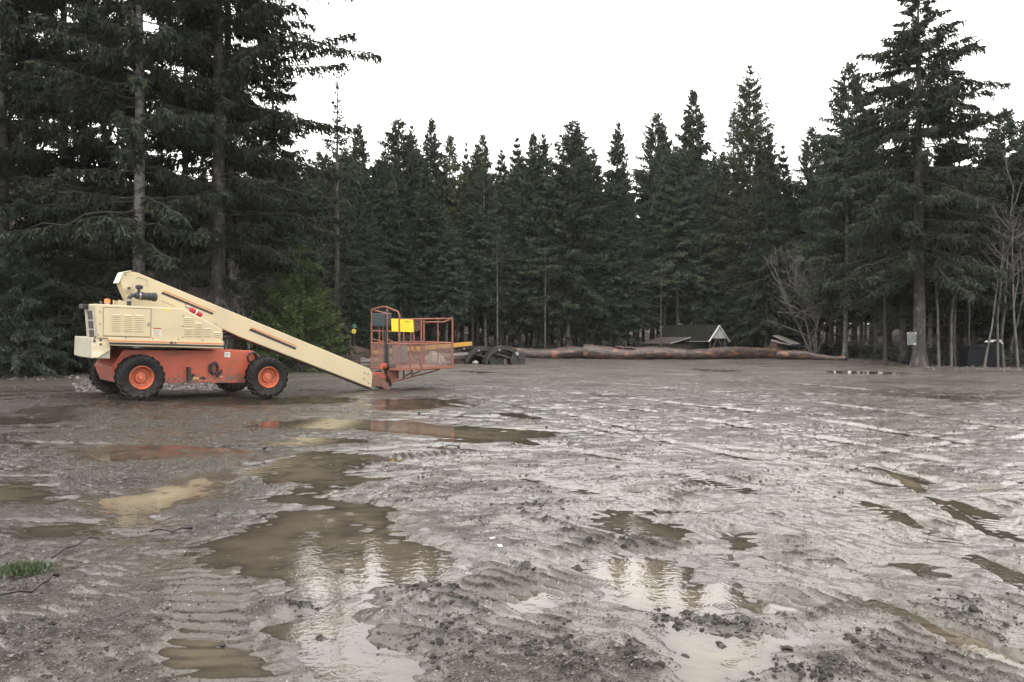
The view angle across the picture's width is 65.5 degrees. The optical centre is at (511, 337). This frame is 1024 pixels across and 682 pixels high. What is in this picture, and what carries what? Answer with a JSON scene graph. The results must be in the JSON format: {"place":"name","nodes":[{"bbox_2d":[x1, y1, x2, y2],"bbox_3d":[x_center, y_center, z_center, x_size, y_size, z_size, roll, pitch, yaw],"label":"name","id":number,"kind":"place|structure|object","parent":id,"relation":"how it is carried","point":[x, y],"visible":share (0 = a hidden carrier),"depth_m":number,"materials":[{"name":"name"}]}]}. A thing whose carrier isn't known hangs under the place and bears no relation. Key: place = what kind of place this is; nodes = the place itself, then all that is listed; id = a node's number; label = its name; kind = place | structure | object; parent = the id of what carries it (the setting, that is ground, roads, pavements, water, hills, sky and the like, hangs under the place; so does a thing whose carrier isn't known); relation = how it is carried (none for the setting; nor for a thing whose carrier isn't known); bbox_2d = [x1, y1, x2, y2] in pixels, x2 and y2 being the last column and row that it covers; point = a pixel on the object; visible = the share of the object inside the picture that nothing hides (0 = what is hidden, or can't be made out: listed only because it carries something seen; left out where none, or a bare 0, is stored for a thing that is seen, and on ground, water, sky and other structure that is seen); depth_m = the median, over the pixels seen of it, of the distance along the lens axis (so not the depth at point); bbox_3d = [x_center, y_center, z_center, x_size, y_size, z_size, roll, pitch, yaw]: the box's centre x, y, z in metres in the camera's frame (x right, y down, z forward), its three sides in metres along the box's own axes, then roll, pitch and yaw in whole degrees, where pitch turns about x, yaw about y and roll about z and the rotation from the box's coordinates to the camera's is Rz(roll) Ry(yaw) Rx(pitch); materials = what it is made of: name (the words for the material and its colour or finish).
{"place":"outdoors","nodes":[
{"label":"outdoors","id":0,"kind":"place"},
{"bbox_2d":[0,178,1023,681],"bbox_3d":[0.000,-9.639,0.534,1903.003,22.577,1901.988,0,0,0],"label":"ground","id":1,"kind":"structure","parent":0,"point":[770,380],"depth_m":7.42,"materials":[{"name":"soil"}]},
{"bbox_2d":[0,558,62,578],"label":"grass tuft","id":2,"kind":"object","parent":1,"relation":"on","point":[21,568],"visible":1,"depth_m":5.27,"materials":[{"name":"green plant"}]},
{"bbox_2d":[0,229,81,377],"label":"young evergreen","id":3,"kind":"object","parent":1,"relation":"on","point":[26,279],"visible":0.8,"depth_m":31.28,"materials":[{"name":"green plant"}]},
{"bbox_2d":[5,259,94,376],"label":"young evergreen","id":4,"kind":"object","parent":1,"relation":"on","point":[63,274],"visible":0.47,"depth_m":32.57,"materials":[{"name":"green plant"}]},
{"bbox_2d":[0,0,129,370],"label":"fir tree","id":5,"kind":"object","parent":1,"relation":"on","point":[18,38],"visible":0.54,"depth_m":32.77,"materials":[{"name":"green plant"}]},
{"bbox_2d":[0,0,180,370],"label":"fir tree","id":6,"kind":"object","parent":1,"relation":"on","point":[91,153],"visible":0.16,"depth_m":34.58,"materials":[{"name":"green plant"}]},
{"bbox_2d":[9,0,192,279],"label":"fir tree","id":7,"kind":"object","parent":1,"relation":"on","point":[105,140],"depth_m":40.52,"materials":[{"name":"green plant"}]},
{"bbox_2d":[0,0,257,347],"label":"fir tree","id":8,"kind":"object","parent":1,"relation":"on","point":[135,230],"visible":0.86,"depth_m":31.83,"materials":[{"name":"green plant"}]},
{"bbox_2d":[118,1,245,348],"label":"fir tree","id":9,"kind":"object","parent":1,"relation":"on","point":[160,156],"visible":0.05,"depth_m":39.75,"materials":[{"name":"green plant"}]},
{"bbox_2d":[9,195,369,363],"bbox_3d":[-29.499,-7.538,56.822,40.807,18.393,48.712,0,0,-17],"label":"bare brush","id":10,"kind":"object","parent":1,"relation":"on","point":[238,296],"visible":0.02,"depth_m":48.64,"materials":[{"name":"brown plant"}]},
{"bbox_2d":[150,0,306,348],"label":"fir tree","id":11,"kind":"object","parent":1,"relation":"on","point":[196,170],"visible":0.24,"depth_m":36.30,"materials":[{"name":"green plant"}]},
{"bbox_2d":[95,0,384,348],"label":"fir tree","id":12,"kind":"object","parent":1,"relation":"on","point":[243,62],"visible":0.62,"depth_m":34.69,"materials":[{"name":"green plant"}]},
{"bbox_2d":[236,281,284,361],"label":"young fir","id":13,"kind":"object","parent":1,"relation":"on","point":[264,297],"visible":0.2,"depth_m":37.06,"materials":[{"name":"green plant"}]},
{"bbox_2d":[74,270,453,399],"bbox_3d":[-6.215,0.027,22.014,10.540,3.054,2.724,2,0,-41],"label":"boom lift","id":14,"kind":"object","parent":1,"relation":"on","point":[148,311],"visible":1,"depth_m":19.73,"materials":[{"name":"metal"}]},
{"bbox_2d":[235,49,330,349],"bbox_3d":[-12.901,-7.208,43.016,6.934,17.608,7.869,0,0,-38],"label":"fir tree","id":15,"kind":"object","parent":1,"relation":"on","point":[296,185],"visible":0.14,"depth_m":42.79,"materials":[{"name":"green plant"}]},
{"bbox_2d":[244,244,350,372],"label":"young fir","id":16,"kind":"object","parent":1,"relation":"on","point":[306,305],"visible":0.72,"depth_m":35.98,"materials":[{"name":"green plant"}]},
{"bbox_2d":[292,152,363,337],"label":"fir tree","id":17,"kind":"object","parent":1,"relation":"on","point":[327,192],"visible":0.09,"depth_m":52.33,"materials":[{"name":"green plant"}]},
{"bbox_2d":[307,296,362,359],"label":"young fir","id":18,"kind":"object","parent":1,"relation":"on","point":[338,321],"visible":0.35,"depth_m":39.85,"materials":[{"name":"green plant"}]},
{"bbox_2d":[309,76,371,347],"bbox_3d":[-10.285,-7.000,47.135,4.793,17.207,4.152,0,0,-32],"label":"fir tree","id":19,"kind":"object","parent":1,"relation":"on","point":[337,256],"visible":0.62,"depth_m":46.92,"materials":[{"name":"green plant"}]},
{"bbox_2d":[322,173,376,346],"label":"fir tree","id":20,"kind":"object","parent":1,"relation":"on","point":[356,261],"visible":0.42,"depth_m":50.76,"materials":[{"name":"green plant"}]},
{"bbox_2d":[349,123,373,181],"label":"fir tree","id":21,"kind":"object","parent":1,"relation":"on","point":[359,149],"visible":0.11,"depth_m":65.88,"materials":[{"name":"green plant"}]},
{"bbox_2d":[341,172,390,346],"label":"fir tree","id":22,"kind":"object","parent":1,"relation":"on","point":[365,199],"visible":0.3,"depth_m":52.73,"materials":[{"name":"green plant"}]},
{"bbox_2d":[351,212,398,345],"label":"fir tree","id":23,"kind":"object","parent":1,"relation":"on","point":[374,234],"visible":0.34,"depth_m":52.14,"materials":[{"name":"green plant"}]},
{"bbox_2d":[353,258,415,355],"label":"young fir","id":24,"kind":"object","parent":1,"relation":"on","point":[380,278],"visible":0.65,"depth_m":45.60,"materials":[{"name":"green plant"}]},
{"bbox_2d":[363,150,415,334],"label":"fir tree","id":25,"kind":"object","parent":1,"relation":"on","point":[379,205],"visible":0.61,"depth_m":53.29,"materials":[{"name":"green plant"}]},
{"bbox_2d":[368,117,418,339],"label":"fir tree","id":26,"kind":"object","parent":1,"relation":"on","point":[403,151],"visible":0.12,"depth_m":63.63,"materials":[{"name":"green plant"}]},
{"bbox_2d":[384,212,421,340],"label":"fir tree","id":27,"kind":"object","parent":1,"relation":"on","point":[407,290],"visible":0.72,"depth_m":53.60,"materials":[{"name":"green plant"}]},
{"bbox_2d":[380,151,449,341],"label":"fir tree","id":28,"kind":"object","parent":1,"relation":"on","point":[410,177],"visible":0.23,"depth_m":57.66,"materials":[{"name":"green plant"}]},
{"bbox_2d":[392,219,437,346],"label":"fir tree","id":29,"kind":"object","parent":1,"relation":"on","point":[416,309],"visible":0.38,"depth_m":55.50,"materials":[{"name":"green plant"}]},
{"bbox_2d":[406,157,448,345],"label":"fir tree","id":30,"kind":"object","parent":1,"relation":"on","point":[419,203],"visible":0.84,"depth_m":55.83,"materials":[{"name":"green plant"}]},
{"bbox_2d":[406,117,462,345],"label":"fir tree","id":31,"kind":"object","parent":1,"relation":"on","point":[432,153],"visible":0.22,"depth_m":62.79,"materials":[{"name":"green plant"}]},
{"bbox_2d":[414,189,458,340],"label":"fir tree","id":32,"kind":"object","parent":1,"relation":"on","point":[437,204],"visible":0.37,"depth_m":56.34,"materials":[{"name":"green plant"}]},
{"bbox_2d":[420,210,475,341],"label":"fir tree","id":33,"kind":"object","parent":1,"relation":"on","point":[454,312],"visible":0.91,"depth_m":55.47,"materials":[{"name":"green plant"}]},
{"bbox_2d":[438,133,471,341],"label":"fir tree","id":34,"kind":"object","parent":1,"relation":"on","point":[456,194],"visible":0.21,"depth_m":63.46,"materials":[{"name":"green plant"}]},
{"bbox_2d":[441,224,481,342],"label":"fir tree","id":35,"kind":"object","parent":1,"relation":"on","point":[465,257],"visible":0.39,"depth_m":58.56,"materials":[{"name":"green plant"}]},
{"bbox_2d":[454,199,500,344],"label":"fir tree","id":36,"kind":"object","parent":1,"relation":"on","point":[468,239],"visible":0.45,"depth_m":61.17,"materials":[{"name":"green plant"}]},
{"bbox_2d":[452,173,518,345],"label":"fir tree","id":37,"kind":"object","parent":1,"relation":"on","point":[470,188],"visible":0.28,"depth_m":62.35,"materials":[{"name":"green plant"}]},
{"bbox_2d":[466,133,513,346],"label":"fir tree","id":38,"kind":"object","parent":1,"relation":"on","point":[483,155],"visible":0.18,"depth_m":64.62,"materials":[{"name":"green plant"}]},
{"bbox_2d":[459,168,522,346],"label":"fir tree","id":39,"kind":"object","parent":1,"relation":"on","point":[490,201],"visible":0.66,"depth_m":61.38,"materials":[{"name":"green plant"}]},
{"bbox_2d":[468,234,531,346],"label":"bare conifer","id":40,"kind":"object","parent":1,"relation":"on","point":[499,262],"visible":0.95,"depth_m":58.47,"materials":[{"name":"grey plant"}]},
{"bbox_2d":[474,210,528,345],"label":"fir tree","id":41,"kind":"object","parent":1,"relation":"on","point":[505,227],"visible":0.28,"depth_m":63.04,"materials":[{"name":"green plant"}]},
{"bbox_2d":[481,345,525,364],"bbox_3d":[-0.505,1.061,46.605,2.441,1.212,1.464,0,0,-14],"label":"tire","id":42,"kind":"object","parent":1,"relation":"on","point":[515,356],"visible":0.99,"depth_m":46.27,"materials":[{"name":"rubber"}]},
{"bbox_2d":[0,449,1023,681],"bbox_3d":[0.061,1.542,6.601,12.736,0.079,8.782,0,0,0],"label":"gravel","id":43,"kind":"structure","parent":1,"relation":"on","point":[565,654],"depth_m":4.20,"materials":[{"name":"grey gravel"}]},
{"bbox_2d":[0,363,1023,681],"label":"puddle water","id":44,"kind":"structure","parent":1,"relation":"on","point":[306,553],"depth_m":5.67,"materials":[{"name":"liquid"}]},
{"bbox_2d":[0,378,1023,492],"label":"mud crumbs","id":45,"kind":"object","parent":1,"relation":"on","point":[454,485],"visible":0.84,"depth_m":11.54,"materials":[{"name":"soil"}]},
{"bbox_2d":[0,418,1023,681],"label":"mud clods","id":46,"kind":"object","parent":1,"relation":"on","point":[660,662],"visible":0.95,"depth_m":4.09,"materials":[{"name":"brown soil"}]},
{"bbox_2d":[499,138,532,344],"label":"fir tree","id":47,"kind":"object","parent":1,"relation":"on","point":[518,159],"visible":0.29,"depth_m":65.58,"materials":[{"name":"green plant"}]},
{"bbox_2d":[503,235,538,346],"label":"fir tree","id":48,"kind":"object","parent":1,"relation":"on","point":[523,282],"visible":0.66,"depth_m":62.42,"materials":[{"name":"green plant"}]},
{"bbox_2d":[492,131,574,347],"bbox_3d":[1.791,-7.612,63.865,6.699,18.215,7.181,0,0,33],"label":"fir tree","id":49,"kind":"object","parent":1,"relation":"on","point":[525,219],"visible":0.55,"depth_m":63.20,"materials":[{"name":"green plant"}]},
{"bbox_2d":[513,133,562,348],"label":"fir tree","id":50,"kind":"object","parent":1,"relation":"on","point":[543,146],"visible":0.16,"depth_m":64.75,"materials":[{"name":"green plant"}]},
{"bbox_2d":[506,346,583,358],"bbox_3d":[2.504,1.099,58.723,5.933,1.002,0.934,0,0,-4],"label":"log","id":51,"kind":"object","parent":1,"relation":"on","point":[571,352],"visible":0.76,"depth_m":58.43,"materials":[{"name":"brown wood"}]},
{"bbox_2d":[518,249,573,348],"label":"bare conifer","id":52,"kind":"object","parent":1,"relation":"on","point":[533,272],"visible":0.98,"depth_m":59.95,"materials":[{"name":"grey plant"}]},
{"bbox_2d":[523,173,597,346],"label":"fir tree","id":53,"kind":"object","parent":1,"relation":"on","point":[552,285],"visible":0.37,"depth_m":62.28,"materials":[{"name":"green plant"}]},
{"bbox_2d":[518,119,622,346],"bbox_3d":[4.797,-7.858,62.760,9.020,18.831,8.880,1,1,1],"label":"fir tree","id":54,"kind":"object","parent":1,"relation":"on","point":[583,188],"visible":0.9,"depth_m":61.62,"materials":[{"name":"green plant"}]},
{"bbox_2d":[576,179,641,346],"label":"fir tree","id":55,"kind":"object","parent":1,"relation":"on","point":[601,329],"visible":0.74,"depth_m":62.44,"materials":[{"name":"green plant"}]},
{"bbox_2d":[584,122,650,346],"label":"fir tree","id":56,"kind":"object","parent":1,"relation":"on","point":[620,190],"visible":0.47,"depth_m":63.50,"materials":[{"name":"green plant"}]},
{"bbox_2d":[605,201,653,346],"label":"fir tree","id":57,"kind":"object","parent":1,"relation":"on","point":[635,273],"visible":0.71,"depth_m":62.77,"materials":[{"name":"green plant"}]},
{"bbox_2d":[236,336,1023,366],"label":"undergrowth","id":58,"kind":"object","parent":1,"relation":"on","point":[943,354],"visible":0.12,"depth_m":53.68,"materials":[{"name":"brown plant"}]},
{"bbox_2d":[583,344,685,359],"bbox_3d":[8.775,1.016,57.199,7.298,1.173,1.086,0,0,14],"label":"log","id":59,"kind":"object","parent":1,"relation":"on","point":[591,351],"visible":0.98,"depth_m":56.89,"materials":[{"name":"brown wood"}]},
{"bbox_2d":[613,203,668,344],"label":"fir tree","id":60,"kind":"object","parent":1,"relation":"on","point":[656,296],"visible":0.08,"depth_m":66.75,"materials":[{"name":"green plant"}]},
{"bbox_2d":[629,110,681,339],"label":"fir tree","id":61,"kind":"object","parent":1,"relation":"on","point":[643,181],"visible":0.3,"depth_m":70.37,"materials":[{"name":"green plant"}]},
{"bbox_2d":[640,261,685,346],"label":"bare conifer","id":62,"kind":"object","parent":1,"relation":"on","point":[660,264],"visible":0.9,"depth_m":59.95,"materials":[{"name":"grey plant"}]},
{"bbox_2d":[639,146,696,336],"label":"fir tree","id":63,"kind":"object","parent":1,"relation":"on","point":[649,234],"visible":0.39,"depth_m":67.51,"materials":[{"name":"green plant"}]},
{"bbox_2d":[644,145,712,335],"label":"fir tree","id":64,"kind":"object","parent":1,"relation":"on","point":[680,196],"visible":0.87,"depth_m":66.16,"materials":[{"name":"green plant"}]},
{"bbox_2d":[640,325,729,348],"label":"shed","id":65,"kind":"structure","parent":1,"relation":"on","point":[699,336],"depth_m":62.27,"materials":[{"name":"grey wood"}]},
{"bbox_2d":[648,87,722,329],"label":"fir tree","id":66,"kind":"object","parent":1,"relation":"on","point":[690,120],"visible":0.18,"depth_m":71.80,"materials":[{"name":"green plant"}]},
{"bbox_2d":[653,148,720,324],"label":"fir tree","id":67,"kind":"object","parent":1,"relation":"on","point":[690,166],"visible":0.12,"depth_m":69.96,"materials":[{"name":"green plant"}]},
{"bbox_2d":[672,167,724,324],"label":"fir tree","id":68,"kind":"object","parent":1,"relation":"on","point":[703,199],"visible":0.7,"depth_m":66.92,"materials":[{"name":"green plant"}]},
{"bbox_2d":[670,179,731,324],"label":"tree","id":69,"kind":"object","parent":1,"relation":"on","point":[714,194],"visible":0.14,"depth_m":67.71,"materials":[{"name":"green plant"}]},
{"bbox_2d":[694,149,729,324],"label":"fir tree","id":70,"kind":"object","parent":1,"relation":"on","point":[715,169],"visible":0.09,"depth_m":69.00,"materials":[{"name":"green plant"}]},
{"bbox_2d":[691,194,756,346],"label":"fir tree","id":71,"kind":"object","parent":1,"relation":"on","point":[711,311],"visible":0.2,"depth_m":66.64,"materials":[{"name":"green plant"}]},
{"bbox_2d":[703,108,753,324],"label":"tree","id":72,"kind":"object","parent":1,"relation":"on","point":[724,170],"visible":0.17,"depth_m":67.64,"materials":[{"name":"green plant"}]},
{"bbox_2d":[714,237,759,346],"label":"fir tree","id":73,"kind":"object","parent":1,"relation":"on","point":[730,331],"visible":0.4,"depth_m":64.60,"materials":[{"name":"green plant"}]},
{"bbox_2d":[701,64,806,346],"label":"fir tree","id":74,"kind":"object","parent":1,"relation":"on","point":[749,133],"visible":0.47,"depth_m":65.35,"materials":[{"name":"green plant"}]},
{"bbox_2d":[728,130,806,347],"bbox_3d":[20.007,-7.423,62.087,6.057,18.030,5.600,0,0,37],"label":"fir tree","id":75,"kind":"object","parent":1,"relation":"on","point":[769,184],"visible":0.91,"depth_m":61.54,"materials":[{"name":"green plant"}]},
{"bbox_2d":[730,201,813,346],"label":"tree","id":76,"kind":"object","parent":1,"relation":"on","point":[752,335],"visible":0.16,"depth_m":63.04,"materials":[{"name":"green plant"}]},
{"bbox_2d":[742,177,809,343],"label":"fir tree","id":77,"kind":"object","parent":1,"relation":"on","point":[784,278],"visible":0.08,"depth_m":62.97,"materials":[{"name":"green plant"}]},
{"bbox_2d":[776,145,804,346],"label":"fir tree","id":78,"kind":"object","parent":1,"relation":"on","point":[787,190],"visible":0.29,"depth_m":65.86,"materials":[{"name":"green plant"}]},
{"bbox_2d":[784,125,839,344],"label":"fir tree","id":79,"kind":"object","parent":1,"relation":"on","point":[807,194],"visible":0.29,"depth_m":65.58,"materials":[{"name":"green plant"}]},
{"bbox_2d":[777,350,846,360],"bbox_3d":[21.033,1.237,55.963,4.678,0.743,0.778,0,0,40],"label":"log","id":80,"kind":"object","parent":1,"relation":"on","point":[791,354],"visible":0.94,"depth_m":56.13,"materials":[{"name":"brown wood"}]},
{"bbox_2d":[762,216,867,353],"bbox_3d":[22.631,-3.147,58.780,7.818,11.979,6.379,0,0,0],"label":"alder clump","id":81,"kind":"object","parent":1,"relation":"on","point":[817,313],"visible":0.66,"depth_m":58.94,"materials":[{"name":"brown plant"}]},
{"bbox_2d":[803,169,857,346],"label":"fir tree","id":82,"kind":"object","parent":1,"relation":"on","point":[819,193],"visible":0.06,"depth_m":63.85,"materials":[{"name":"green plant"}]},
{"bbox_2d":[786,58,883,358],"bbox_3d":[24.378,-9.305,57.986,8.313,21.815,8.445,1,1,21],"label":"fir tree","id":83,"kind":"object","parent":1,"relation":"on","point":[843,202],"visible":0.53,"depth_m":57.24,"materials":[{"name":"green plant"}]},
{"bbox_2d":[811,235,966,364],"bbox_3d":[21.139,-2.078,45.517,7.766,7.590,7.631,0,0,14],"label":"dead fir","id":84,"kind":"object","parent":1,"relation":"on","point":[883,343],"visible":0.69,"depth_m":44.94,"materials":[{"name":"brown plant"}]},
{"bbox_2d":[839,140,956,363],"bbox_3d":[22.899,-5.134,47.115,6.761,13.477,6.939,0,0,-26],"label":"fir tree","id":85,"kind":"object","parent":1,"relation":"on","point":[906,301],"visible":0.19,"depth_m":46.78,"materials":[{"name":"green plant"}]},
{"bbox_2d":[807,0,1023,366],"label":"fir tree","id":86,"kind":"object","parent":1,"relation":"on","point":[935,104],"visible":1,"depth_m":41.34,"materials":[{"name":"green plant"}]},
{"bbox_2d":[878,250,986,361],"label":"fir tree","id":87,"kind":"object","parent":1,"relation":"on","point":[945,309],"visible":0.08,"depth_m":46.72,"materials":[{"name":"green plant"}]},
{"bbox_2d":[877,139,1022,363],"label":"fir tree","id":88,"kind":"object","parent":1,"relation":"on","point":[930,288],"visible":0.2,"depth_m":43.99,"materials":[{"name":"green plant"}]},
{"bbox_2d":[927,129,1023,347],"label":"fir tree","id":89,"kind":"object","parent":1,"relation":"on","point":[997,162],"visible":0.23,"depth_m":46.34,"materials":[{"name":"green plant"}]},
{"bbox_2d":[959,343,1000,366],"bbox_3d":[24.784,0.959,42.195,1.716,1.380,1.100,0,0,7],"label":"waste bin","id":90,"kind":"object","parent":1,"relation":"on","point":[969,357],"visible":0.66,"depth_m":41.74,"materials":[{"name":"black plastic"}]},
{"bbox_2d":[958,153,1023,340],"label":"fir tree","id":91,"kind":"object","parent":1,"relation":"on","point":[1017,162],"visible":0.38,"depth_m":45.02,"materials":[{"name":"green plant"}]},
{"bbox_2d":[961,155,1023,354],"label":"fir tree","id":92,"kind":"object","parent":1,"relation":"on","point":[1013,176],"visible":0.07,"depth_m":46.39,"materials":[{"name":"green plant"}]},
{"bbox_2d":[975,105,1022,348],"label":"fir tree","id":93,"kind":"object","parent":1,"relation":"on","point":[1009,127],"visible":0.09,"depth_m":51.97,"materials":[{"name":"green plant"}]},
{"bbox_2d":[976,150,1023,366],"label":"bare tree","id":94,"kind":"object","parent":1,"relation":"on","point":[1003,319],"visible":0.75,"depth_m":41.52,"materials":[{"name":"brown plant"}]},
{"bbox_2d":[985,196,1023,367],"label":"bare tree","id":95,"kind":"object","parent":1,"relation":"on","point":[1013,304],"visible":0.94,"depth_m":40.29,"materials":[{"name":"brown plant"}]},
{"bbox_2d":[0,357,1023,391],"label":"gravel rim","id":96,"kind":"object","parent":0,"point":[174,386],"visible":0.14,"depth_m":28.40,"materials":[{"name":"grey gravel"}]},
{"bbox_2d":[686,346,782,359],"bbox_3d":[16.086,1.126,57.988,7.972,0.986,0.939,0,0,-16],"label":"log","id":97,"kind":"object","parent":96,"relation":"on","point":[727,352],"visible":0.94,"depth_m":57.61,"materials":[{"name":"brown wood"}]},
{"bbox_2d":[908,157,974,366],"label":"bare tree","id":98,"kind":"object","parent":96,"relation":"on","point":[937,322],"visible":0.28,"depth_m":41.61,"materials":[{"name":"brown plant"}]},
{"bbox_2d":[969,203,1023,367],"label":"bare tree","id":99,"kind":"object","parent":96,"relation":"on","point":[997,336],"visible":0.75,"depth_m":41.16,"materials":[{"name":"brown plant"}]},
{"bbox_2d":[972,223,1023,366],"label":"bare tree","id":100,"kind":"object","parent":96,"relation":"on","point":[991,328],"visible":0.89,"depth_m":40.75,"materials":[{"name":"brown plant"}]},
{"bbox_2d":[12,0,1023,323],"label":"sky","id":101,"kind":"structure","parent":0,"point":[505,71],"materials":[{"name":"white"}]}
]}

